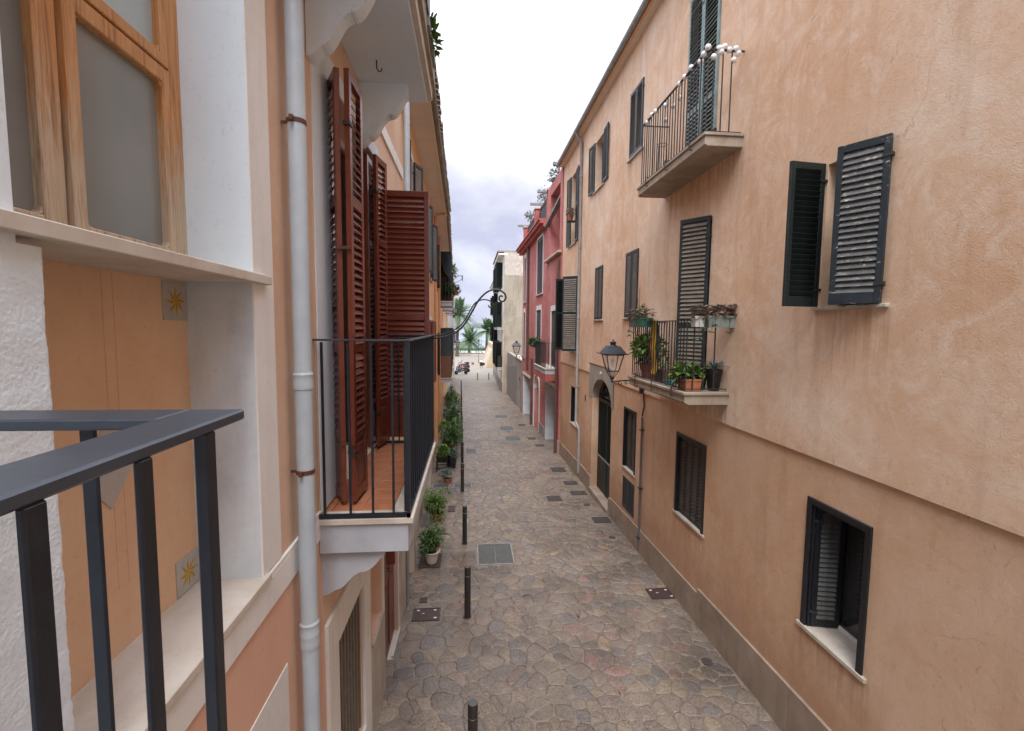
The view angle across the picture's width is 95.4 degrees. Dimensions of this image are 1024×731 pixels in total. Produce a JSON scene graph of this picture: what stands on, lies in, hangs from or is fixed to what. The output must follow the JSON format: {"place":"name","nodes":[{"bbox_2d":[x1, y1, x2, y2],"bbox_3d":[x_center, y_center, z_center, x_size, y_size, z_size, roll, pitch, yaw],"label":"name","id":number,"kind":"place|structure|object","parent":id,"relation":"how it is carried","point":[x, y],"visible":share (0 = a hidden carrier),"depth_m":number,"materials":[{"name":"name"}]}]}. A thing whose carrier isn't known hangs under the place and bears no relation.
{"place":"outdoors","nodes":[
{"label":"outdoors","id":0,"kind":"place"},
{"bbox_2d":[454,323,483,328],"bbox_3d":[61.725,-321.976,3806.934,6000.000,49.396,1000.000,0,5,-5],"label":"hills","id":1,"kind":"structure","parent":0,"point":[472,325],"depth_m":3368.35,"materials":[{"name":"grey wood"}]},
{"bbox_2d":[454,351,484,352],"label":"wall","id":2,"kind":"structure","parent":0,"point":[471,351],"depth_m":125.50,"materials":[{"name":"paint"}]},
{"bbox_2d":[454,328,488,347],"bbox_3d":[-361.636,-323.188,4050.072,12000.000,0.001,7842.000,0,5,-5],"label":"sea","id":3,"kind":"structure","parent":0,"point":[462,330],"depth_m":358.76,"materials":[{"name":"grey liquid"}]},
{"bbox_2d":[454,355,495,380],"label":"square","id":4,"kind":"structure","parent":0,"point":[481,371],"depth_m":60.69,"materials":[{"name":"beige stone"}]},
{"bbox_2d":[454,366,467,374],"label":"scooter","id":5,"kind":"object","parent":4,"relation":"on","point":[456,372],"visible":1,"depth_m":56.42,"materials":[{"name":"rubber"}]},
{"bbox_2d":[458,362,469,371],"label":"scooter","id":6,"kind":"object","parent":4,"relation":"on","point":[467,367],"visible":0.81,"depth_m":59.31,"materials":[{"name":"rubber"}]},
{"bbox_2d":[454,297,480,356],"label":"palm tree","id":7,"kind":"object","parent":4,"relation":"on","point":[460,303],"visible":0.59,"depth_m":90.17,"materials":[{"name":"green plant"}]},
{"bbox_2d":[454,353,483,355],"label":"parapet wall","id":8,"kind":"structure","parent":4,"relation":"on","point":[474,354],"depth_m":94.94,"materials":[{"name":"stone"}]},
{"bbox_2d":[482,341,492,367],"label":"rampart wall","id":9,"kind":"structure","parent":4,"relation":"on","point":[487,358],"depth_m":67.53,"materials":[{"name":"stone"}]},
{"bbox_2d":[490,282,497,381],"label":"town house","id":10,"kind":"structure","parent":4,"relation":"on","point":[493,332],"depth_m":49.98,"materials":[{"name":"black paint"}]},
{"bbox_2d":[430,0,641,325],"label":"sky","id":11,"kind":"structure","parent":0,"point":[516,78],"materials":[{"name":"white"}]},
{"bbox_2d":[375,381,781,730],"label":"street","id":12,"kind":"structure","parent":0,"point":[570,625],"depth_m":6.44,"materials":[{"name":"stone"}]},
{"bbox_2d":[0,0,435,730],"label":"town house","id":13,"kind":"structure","parent":12,"relation":"on","point":[216,422],"depth_m":2.00,"materials":[{"name":"paint"}]},
{"bbox_2d":[0,0,187,254],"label":"wooden window","id":14,"kind":"structure","parent":13,"relation":"in","point":[92,87],"depth_m":1.57,"materials":[{"name":"brown wood"}]},
{"bbox_2d":[331,126,356,452],"bbox_3d":[-1.552,-0.582,4.034,0.045,2.880,1.580,0,5,-5],"label":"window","id":15,"kind":"structure","parent":13,"relation":"in","point":[342,146],"depth_m":4.41,"materials":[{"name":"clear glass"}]},
{"bbox_2d":[384,553,393,663],"bbox_3d":[-1.537,2.539,5.731,0.104,2.165,0.990,0,5,-5],"label":"door","id":16,"kind":"structure","parent":13,"relation":"in","point":[388,569],"depth_m":5.85,"materials":[{"name":"red paint"}]},
{"bbox_2d":[426,11,444,67],"bbox_3d":[-0.650,-2.698,3.844,0.185,0.266,0.616,0,5,-5],"label":"hanging plant","id":17,"kind":"object","parent":13,"relation":"hanging from","point":[433,34],"visible":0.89,"depth_m":3.76,"materials":[{"name":"green plant"}]},
{"bbox_2d":[393,288,506,338],"bbox_3d":[-0.646,-0.543,4.878,1.180,0.535,0.047,0,5,-5],"label":"curled iron arm","id":18,"kind":"object","parent":13,"relation":"attached to","point":[475,305],"visible":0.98,"depth_m":4.88},
{"bbox_2d":[419,597,427,602],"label":"street cover","id":19,"kind":"object","parent":12,"relation":"on","point":[423,599],"visible":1,"depth_m":7.07,"materials":[{"name":"metal"}]},
{"bbox_2d":[411,607,440,621],"bbox_3d":[-1.233,3.595,6.711,0.390,0.034,0.310,0,3,-5],"label":"street cover","id":20,"kind":"object","parent":12,"relation":"on","point":[425,614],"visible":1,"depth_m":6.70,"materials":[{"name":"brown metal"}]},
{"bbox_2d":[401,68,450,572],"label":"town house","id":21,"kind":"structure","parent":12,"relation":"on","point":[428,168],"depth_m":10.18,"materials":[{"name":"orange paint"}]},
{"bbox_2d":[418,553,441,567],"bbox_3d":[-1.460,3.497,8.355,0.380,0.013,0.520,0,3,-5],"label":"cover","id":22,"kind":"object","parent":12,"relation":"on","point":[423,563],"depth_m":8.23,"materials":[{"name":"grey stone"}]},
{"bbox_2d":[416,527,445,564],"bbox_3d":[-1.452,3.178,8.281,0.632,0.620,0.548,-2,5,-25],"label":"potted plant","id":23,"kind":"object","parent":22,"relation":"on","point":[430,553],"visible":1,"depth_m":8.20,"materials":[{"name":"green plant"}]},
{"bbox_2d":[417,516,453,546],"bbox_3d":[-1.483,3.156,8.747,0.692,0.662,0.722,5,6,44],"label":"potted plant","id":24,"kind":"object","parent":12,"relation":"on","point":[436,523],"visible":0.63,"depth_m":8.72,"materials":[{"name":"green plant"}]},
{"bbox_2d":[422,487,452,520],"bbox_3d":[-1.674,3.069,10.331,0.733,0.692,0.690,0,5,-5],"label":"potted plant","id":25,"kind":"object","parent":12,"relation":"on","point":[435,500],"visible":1,"depth_m":10.25,"materials":[{"name":"green plant"}]},
{"bbox_2d":[432,484,449,487],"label":"street cover","id":26,"kind":"object","parent":12,"relation":"on","point":[441,485],"visible":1,"depth_m":12.82,"materials":[{"name":"metal"}]},
{"bbox_2d":[436,458,447,471],"bbox_3d":[-2.158,3.070,14.362,0.340,0.325,0.440,0,5,-5],"label":"plant bench","id":27,"kind":"object","parent":12,"relation":"on","point":[446,462],"visible":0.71,"depth_m":14.16,"materials":[{"name":"black metal"}]},
{"bbox_2d":[434,443,449,461],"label":"potted plant","id":28,"kind":"object","parent":27,"relation":"on","point":[442,455],"visible":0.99,"depth_m":14.29,"materials":[{"name":"green plant"}]},
{"bbox_2d":[438,467,453,482],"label":"potted plant","id":29,"kind":"object","parent":12,"relation":"on","point":[446,478],"visible":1,"depth_m":13.02,"materials":[{"name":"green plant"}]},
{"bbox_2d":[434,214,462,441],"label":"town house","id":30,"kind":"structure","parent":12,"relation":"on","point":[445,358],"depth_m":20.07,"materials":[{"name":"orange paint"}]},
{"bbox_2d":[441,282,453,300],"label":"balcony plant","id":31,"kind":"object","parent":30,"relation":"on","point":[448,291],"visible":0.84,"depth_m":20.07,"materials":[{"name":"green plant"}]},
{"bbox_2d":[452,264,458,282],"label":"balcony plant","id":32,"kind":"object","parent":30,"relation":"on","point":[454,271],"visible":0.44,"depth_m":21.39,"materials":[{"name":"green plant"}]},
{"bbox_2d":[452,304,460,317],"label":"balcony plant","id":33,"kind":"object","parent":30,"relation":"on","point":[455,311],"visible":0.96,"depth_m":25.69,"materials":[{"name":"green plant"}]},
{"bbox_2d":[452,284,460,295],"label":"balcony plant","id":34,"kind":"object","parent":30,"relation":"on","point":[457,287],"visible":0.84,"depth_m":21.21,"materials":[{"name":"green plant"}]},
{"bbox_2d":[437,417,462,447],"bbox_3d":[-2.309,2.503,17.287,1.071,1.194,1.030,0,5,-5],"label":"potted plant","id":35,"kind":"object","parent":12,"relation":"on","point":[443,423],"visible":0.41,"depth_m":17.21,"materials":[{"name":"green plant"}]},
{"bbox_2d":[445,384,455,404],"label":"potted plant","id":36,"kind":"object","parent":12,"relation":"on","point":[450,386],"visible":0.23,"depth_m":26.82,"materials":[{"name":"green plant"}]},
{"bbox_2d":[438,426,463,454],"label":"potted plant","id":37,"kind":"object","parent":12,"relation":"on","point":[452,435],"visible":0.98,"depth_m":15.80,"materials":[{"name":"green plant"}]},
{"bbox_2d":[441,403,461,426],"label":"potted plant","id":38,"kind":"object","parent":12,"relation":"on","point":[443,414],"visible":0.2,"depth_m":19.82,"materials":[{"name":"green plant"}]},
{"bbox_2d":[447,505,455,511],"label":"street cover","id":39,"kind":"object","parent":12,"relation":"on","point":[452,508],"visible":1,"depth_m":11.04,"materials":[{"name":"grey stone"}]},
{"bbox_2d":[443,390,459,405],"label":"potted plant","id":40,"kind":"object","parent":12,"relation":"on","point":[452,396],"visible":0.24,"depth_m":24.64,"materials":[{"name":"green plant"}]},
{"bbox_2d":[442,389,461,411],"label":"potted plant","id":41,"kind":"object","parent":12,"relation":"on","point":[455,396],"visible":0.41,"depth_m":22.89,"materials":[{"name":"green plant"}]},
{"bbox_2d":[442,394,462,417],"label":"potted plant","id":42,"kind":"object","parent":12,"relation":"on","point":[453,400],"visible":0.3,"depth_m":21.28,"materials":[{"name":"green plant"}]},
{"bbox_2d":[443,404,462,439],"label":"potted plant","id":43,"kind":"object","parent":12,"relation":"on","point":[453,411],"visible":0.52,"depth_m":18.52,"materials":[{"name":"green plant"}]},
{"bbox_2d":[447,282,458,391],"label":"town house","id":44,"kind":"structure","parent":12,"relation":"on","point":[450,321],"depth_m":43.30,"materials":[{"name":"orange paint"}]},
{"bbox_2d":[447,447,459,467],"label":"potted plant","id":45,"kind":"object","parent":12,"relation":"on","point":[452,456],"visible":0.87,"depth_m":14.59,"materials":[{"name":"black plant"}]},
{"bbox_2d":[453,483,471,487],"bbox_3d":[-1.359,3.319,12.842,0.500,0.034,0.400,0,3,-5],"label":"street cover","id":46,"kind":"object","parent":12,"relation":"on","point":[466,485],"visible":0.62,"depth_m":12.83,"materials":[{"name":"metal"}]},
{"bbox_2d":[460,463,464,491],"bbox_3d":[-1.312,3.086,12.323,0.124,1.008,0.122,0,5,-5],"label":"bollard","id":47,"kind":"object","parent":12,"relation":"on","point":[462,477],"visible":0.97,"depth_m":12.28,"materials":[{"name":"black metal"}]},
{"bbox_2d":[461,442,463,462],"bbox_3d":[-1.603,2.963,15.007,0.124,1.008,0.122,0,5,-5],"label":"bollard","id":48,"kind":"object","parent":12,"relation":"on","point":[462,452],"visible":0.78,"depth_m":14.96,"materials":[{"name":"black metal"}]},
{"bbox_2d":[462,505,467,544],"bbox_3d":[-0.923,3.233,9.096,0.124,1.008,0.122,0,5,-5],"label":"bollard","id":49,"kind":"object","parent":12,"relation":"on","point":[464,525],"visible":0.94,"depth_m":9.06,"materials":[{"name":"black metal"}]},
{"bbox_2d":[463,565,471,619],"bbox_3d":[-0.633,3.345,6.633,0.124,1.008,0.122,0,5,-5],"label":"bollard","id":50,"kind":"object","parent":12,"relation":"on","point":[467,593],"visible":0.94,"depth_m":6.59,"materials":[{"name":"black metal"}]},
{"bbox_2d":[465,449,476,453],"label":"street cover","id":51,"kind":"object","parent":12,"relation":"on","point":[467,451],"visible":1,"depth_m":16.92,"materials":[{"name":"metal"}]},
{"bbox_2d":[468,699,477,730],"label":"bollard","id":52,"kind":"object","parent":12,"relation":"on","point":[472,714],"visible":1,"depth_m":4.07,"materials":[{"name":"black metal"}]},
{"bbox_2d":[477,543,514,564],"bbox_3d":[-0.315,3.513,8.680,0.660,0.034,0.860,0,3,-5],"label":"street cover","id":53,"kind":"object","parent":12,"relation":"on","point":[502,552],"visible":1,"depth_m":8.64,"materials":[{"name":"metal"}]},
{"bbox_2d":[494,415,507,417],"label":"street cover","id":54,"kind":"object","parent":12,"relation":"on","point":[501,416],"visible":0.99,"depth_m":25.18,"materials":[{"name":"metal"}]},
{"bbox_2d":[499,426,514,430],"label":"street cover","id":55,"kind":"object","parent":12,"relation":"on","point":[506,428],"visible":0.96,"depth_m":21.60,"materials":[{"name":"metal"}]},
{"bbox_2d":[492,250,522,392],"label":"town house","id":56,"kind":"structure","parent":12,"relation":"on","point":[508,281],"depth_m":37.10,"materials":[{"name":"paint"}]},
{"bbox_2d":[504,436,521,440],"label":"street cover","id":57,"kind":"object","parent":12,"relation":"on","point":[512,438],"visible":0.99,"depth_m":19.30,"materials":[{"name":"metal"}]},
{"bbox_2d":[507,352,521,410],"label":"garden wall","id":58,"kind":"structure","parent":12,"relation":"on","point":[514,377],"depth_m":30.84,"materials":[{"name":"beige paint"}]},
{"bbox_2d":[516,161,563,453],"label":"town house","id":59,"kind":"structure","parent":12,"relation":"on","point":[539,249],"depth_m":19.32,"materials":[{"name":"paint"}]},
{"bbox_2d":[511,340,531,358],"bbox_3d":[0.480,-0.706,22.649,1.034,1.040,0.504,0,5,-5],"label":"street lantern","id":60,"kind":"object","parent":59,"relation":"attached to","point":[516,344],"visible":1,"depth_m":22.54,"materials":[{"name":"black metal"}]},
{"bbox_2d":[526,210,533,222],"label":"climbing plant","id":61,"kind":"object","parent":59,"relation":"on","point":[530,218],"visible":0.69,"depth_m":23.75,"materials":[{"name":"green plant"}]},
{"bbox_2d":[526,336,541,346],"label":"balcony plant","id":62,"kind":"object","parent":59,"relation":"on","point":[531,341],"visible":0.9,"depth_m":19.05,"materials":[{"name":"green plant"}]},
{"bbox_2d":[537,185,548,203],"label":"climbing plant","id":63,"kind":"object","parent":59,"relation":"on","point":[543,196],"visible":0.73,"depth_m":19.93,"materials":[{"name":"green plant"}]},
{"bbox_2d":[547,166,561,182],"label":"climbing plant","id":64,"kind":"object","parent":59,"relation":"on","point":[554,171],"visible":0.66,"depth_m":17.26,"materials":[{"name":"green plant"}]},
{"bbox_2d":[546,496,562,501],"bbox_3d":[1.073,3.382,11.805,0.360,0.034,0.380,0,3,-5],"label":"street cover","id":65,"kind":"object","parent":12,"relation":"on","point":[553,498],"visible":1,"depth_m":11.79,"materials":[{"name":"metal"}]},
{"bbox_2d":[550,467,565,471],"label":"street cover","id":66,"kind":"object","parent":12,"relation":"on","point":[557,469],"visible":1,"depth_m":14.54,"materials":[{"name":"metal"}]},
{"bbox_2d":[563,481,577,484],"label":"street cover","id":67,"kind":"object","parent":12,"relation":"on","point":[570,482],"visible":1,"depth_m":13.13,"materials":[{"name":"metal"}]},
{"bbox_2d":[569,491,586,494],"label":"street cover","id":68,"kind":"object","parent":12,"relation":"on","point":[577,492],"visible":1,"depth_m":12.28,"materials":[{"name":"metal"}]},
{"bbox_2d":[591,517,611,522],"bbox_3d":[1.993,3.452,10.382,0.380,0.034,0.320,0,3,-5],"label":"street cover","id":69,"kind":"object","parent":12,"relation":"on","point":[600,519],"visible":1,"depth_m":10.35,"materials":[{"name":"metal"}]},
{"bbox_2d":[645,588,675,599],"bbox_3d":[2.337,3.592,7.322,0.400,0.034,0.300,0,3,-5],"label":"street cover","id":70,"kind":"object","parent":12,"relation":"on","point":[659,593],"visible":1,"depth_m":7.31,"materials":[{"name":"brown metal"}]},
{"bbox_2d":[701,657,712,664],"bbox_3d":[2.407,3.663,5.752,0.130,0.034,0.130,0,3,-5],"label":"street cover","id":71,"kind":"object","parent":12,"relation":"on","point":[706,661],"visible":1,"depth_m":5.74,"materials":[{"name":"metal"}]},
{"bbox_2d":[555,0,1023,730],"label":"town house","id":72,"kind":"structure","parent":12,"relation":"on","point":[813,506],"depth_m":4.22,"materials":[{"name":"beige paint"}]},
{"bbox_2d":[566,208,574,222],"bbox_3d":[1.787,-4.576,14.105,0.379,0.425,0.425,4,6,39],"label":"window pot","id":73,"kind":"object","parent":72,"relation":"on","point":[570,217],"depth_m":14.09,"materials":[{"name":"ceramic"}]},
{"bbox_2d":[602,146,602,182],"bbox_3d":[2.351,-4.989,11.497,0.045,1.220,0.780,0,5,-5],"label":"window","id":74,"kind":"structure","parent":72,"relation":"in","point":[602,146],"depth_m":11.84,"materials":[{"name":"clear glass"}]},
{"bbox_2d":[597,383,611,498],"bbox_3d":[2.369,1.813,11.470,0.105,2.915,1.580,0,5,-5],"label":"door","id":75,"kind":"structure","parent":72,"relation":"in","point":[604,424],"depth_m":11.76,"materials":[{"name":"black paint"}]},
{"bbox_2d":[597,339,642,393],"bbox_3d":[1.996,0.021,8.490,0.820,0.990,0.480,0,5,-5],"label":"street lantern","id":76,"kind":"object","parent":72,"relation":"attached to","point":[612,349],"visible":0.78,"depth_m":8.38,"materials":[{"name":"black metal"}]},
{"bbox_2d":[626,309,640,336],"bbox_3d":[1.944,-0.679,7.449,0.272,0.450,0.316,0,5,-5],"label":"rail planter","id":77,"kind":"object","parent":72,"relation":"hanging from","point":[629,318],"visible":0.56,"depth_m":7.42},
{"bbox_2d":[637,90,641,145],"bbox_3d":[2.499,-4.684,8.921,0.017,1.250,0.690,0,5,-5],"label":"window dark","id":78,"kind":"structure","parent":72,"relation":"in","point":[641,90],"depth_m":9.06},
{"bbox_2d":[630,279,656,337],"bbox_3d":[1.971,-0.868,6.992,0.279,0.916,0.612,0,5,-5],"label":"rail planter","id":79,"kind":"object","parent":72,"relation":"hanging from","point":[639,320],"visible":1,"depth_m":6.95,"materials":[{"name":"green plastic"}]},
{"bbox_2d":[628,331,670,378],"bbox_3d":[2.119,-0.205,7.242,0.652,0.810,0.800,0,5,-5],"label":"potted plant","id":80,"kind":"object","parent":72,"relation":"on","point":[639,353],"visible":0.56,"depth_m":7.16,"materials":[{"name":"green plant"}]},
{"bbox_2d":[650,320,658,374],"bbox_3d":[2.069,-0.267,6.791,0.043,0.780,0.340,0,5,-5],"label":"striped scarf","id":81,"kind":"object","parent":72,"relation":"hanging from","point":[654,347],"visible":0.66,"depth_m":6.76,"materials":[{"name":"yellow fabric"}]},
{"bbox_2d":[655,369,674,383],"bbox_3d":[2.240,0.150,6.709,0.256,0.190,0.272,0,5,-5],"label":"dark crate","id":82,"kind":"object","parent":72,"relation":"on","point":[663,375],"visible":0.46,"depth_m":6.61,"materials":[{"name":"black plastic"}]},
{"bbox_2d":[667,360,707,390],"bbox_3d":[2.225,0.114,5.900,0.509,0.392,0.392,-3,6,-35],"label":"potted plant","id":83,"kind":"object","parent":72,"relation":"on","point":[697,381],"visible":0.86,"depth_m":5.83,"materials":[{"name":"green plant"}]},
{"bbox_2d":[645,43,741,124],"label":"string lights","id":84,"kind":"object","parent":72,"relation":"attached to","point":[721,51],"visible":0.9,"depth_m":5.39,"materials":[{"name":"plastic"}]},
{"bbox_2d":[687,304,710,339],"bbox_3d":[2.251,-0.522,5.611,0.246,0.441,0.290,0,5,-5],"label":"rail planter","id":85,"kind":"object","parent":72,"relation":"hanging from","point":[697,321],"visible":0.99,"depth_m":5.58,"materials":[{"name":"white plastic"}]},
{"bbox_2d":[694,368,707,388],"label":"potted plant","id":86,"kind":"object","parent":72,"relation":"on","point":[705,378],"visible":0.33,"depth_m":5.90,"materials":[{"name":"green plant"}]},
{"bbox_2d":[696,0,717,135],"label":"shutter","id":87,"kind":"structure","parent":72,"relation":"in","point":[711,1],"depth_m":6.44,"materials":[{"name":"wood"}]},
{"bbox_2d":[704,220,711,374],"bbox_3d":[2.707,-0.875,6.632,0.010,2.270,0.830,0,5,-5],"label":"door frame","id":88,"kind":"structure","parent":72,"relation":"in","point":[711,220],"depth_m":6.45,"materials":[{"name":"grey wood"}]},
{"bbox_2d":[697,358,728,390],"bbox_3d":[2.550,0.106,5.878,0.271,0.418,0.441,-3,6,-37],"label":"potted plant","id":89,"kind":"object","parent":72,"relation":"on","point":[717,374],"visible":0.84,"depth_m":5.82,"materials":[{"name":"black plant"}]},
{"bbox_2d":[699,303,737,333],"bbox_3d":[2.509,-0.565,5.617,0.520,0.365,0.338,0,5,-5],"label":"rail planter","id":90,"kind":"object","parent":72,"relation":"hanging from","point":[714,320],"visible":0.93,"depth_m":5.57,"materials":[{"name":"metal"}]},
{"bbox_2d":[839,523,864,638],"bbox_3d":[3.115,1.909,4.136,0.006,1.130,0.550,0,5,-5],"label":"window","id":91,"kind":"structure","parent":72,"relation":"in","point":[854,537],"depth_m":4.25,"materials":[{"name":"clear glass"}]},
{"bbox_2d":[839,149,892,304],"bbox_3d":[3.041,-1.127,3.886,0.045,1.260,0.640,0,5,-5],"label":"window","id":92,"kind":"structure","parent":72,"relation":"in","point":[892,149],"depth_m":3.87,"materials":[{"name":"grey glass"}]},
{"label":"promenade","id":93,"kind":"structure","parent":0,"visible":0},
{"bbox_2d":[454,326,484,352],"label":"palm tree","id":94,"kind":"object","parent":93,"relation":"on","point":[468,338],"visible":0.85,"depth_m":104.45,"materials":[{"name":"green plant"}]},
{"bbox_2d":[454,347,484,350],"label":"hedge","id":95,"kind":"object","parent":93,"relation":"on","point":[470,348],"visible":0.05,"depth_m":139.19,"materials":[{"name":"green plant"}]},
{"bbox_2d":[471,317,492,349],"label":"palm tree","id":96,"kind":"object","parent":93,"relation":"on","point":[486,322],"visible":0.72,"depth_m":96.98,"materials":[{"name":"green plant"}]}
]}

